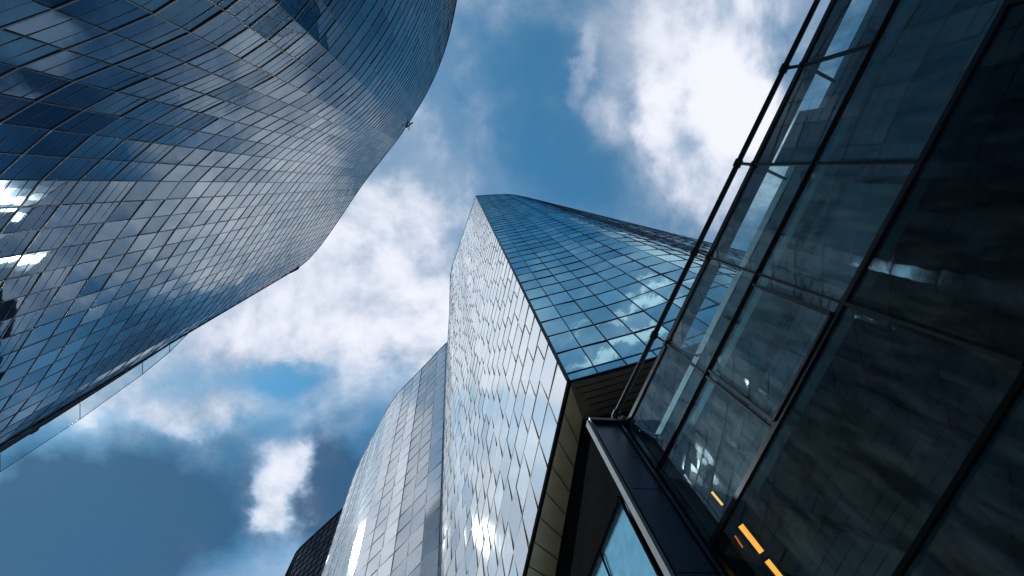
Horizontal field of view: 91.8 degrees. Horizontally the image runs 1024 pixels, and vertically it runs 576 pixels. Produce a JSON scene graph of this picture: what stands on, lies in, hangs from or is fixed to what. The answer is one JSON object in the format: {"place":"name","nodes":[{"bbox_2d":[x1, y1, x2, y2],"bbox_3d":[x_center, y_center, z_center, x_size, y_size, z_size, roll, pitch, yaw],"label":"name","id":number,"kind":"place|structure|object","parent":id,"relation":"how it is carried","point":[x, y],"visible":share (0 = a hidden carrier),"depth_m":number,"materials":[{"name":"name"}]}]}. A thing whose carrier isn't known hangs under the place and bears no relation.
{"place":"outdoors","nodes":[
{"label":"outdoors","id":0,"kind":"place"},
{"bbox_2d":[0,0,871,575],"label":"sky","id":1,"kind":"structure","parent":0,"point":[238,445],"materials":[{"name":"blue"}]},
{"bbox_2d":[586,0,1023,575],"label":"glass building","id":2,"kind":"structure","parent":0,"point":[848,398],"depth_m":13.56,"materials":[{"name":"black glass"}]},
{"bbox_2d":[611,0,820,423],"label":"roof handrail","id":3,"kind":"object","parent":2,"relation":"attached to","point":[785,67],"visible":0.91,"depth_m":21.76,"materials":[{"name":"metal"}]},
{"bbox_2d":[710,490,722,504],"bbox_3d":[8.115,8.317,19.652,0.150,0.095,0.797,-39,-75,3],"label":"strip light","id":4,"kind":"object","parent":2,"relation":"attached to","point":[716,497],"visible":1,"depth_m":19.61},
{"bbox_2d":[708,283,832,421],"bbox_3d":[8.252,1.911,16.329,0.120,3.854,3.641,21,-80,-11],"label":"window frame","id":5,"kind":"structure","parent":2,"relation":"in","point":[829,314],"depth_m":14.78,"materials":[{"name":"brown metal"}]},
{"label":"ground","id":6,"kind":"structure","parent":0,"visible":0},
{"bbox_2d":[285,508,342,575],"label":"dark tower","id":7,"kind":"structure","parent":6,"relation":"on","point":[310,556],"depth_m":208.49,"materials":[{"name":"black glass"}]},
{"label":"pavement","id":8,"kind":"structure","parent":0,"visible":0},
{"bbox_2d":[0,0,456,471],"bbox_3d":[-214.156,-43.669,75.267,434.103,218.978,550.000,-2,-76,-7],"label":"glass tower","id":9,"kind":"structure","parent":8,"relation":"on","point":[172,171],"depth_m":60.71,"materials":[{"name":"glass"}]},
{"bbox_2d":[321,342,447,575],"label":"glass tower","id":10,"kind":"structure","parent":8,"relation":"on","point":[390,522],"depth_m":119.49,"materials":[{"name":"glass"}]},
{"bbox_2d":[441,194,745,575],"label":"glass tower","id":11,"kind":"structure","parent":8,"relation":"on","point":[555,311],"depth_m":53.79,"materials":[{"name":"glass"}]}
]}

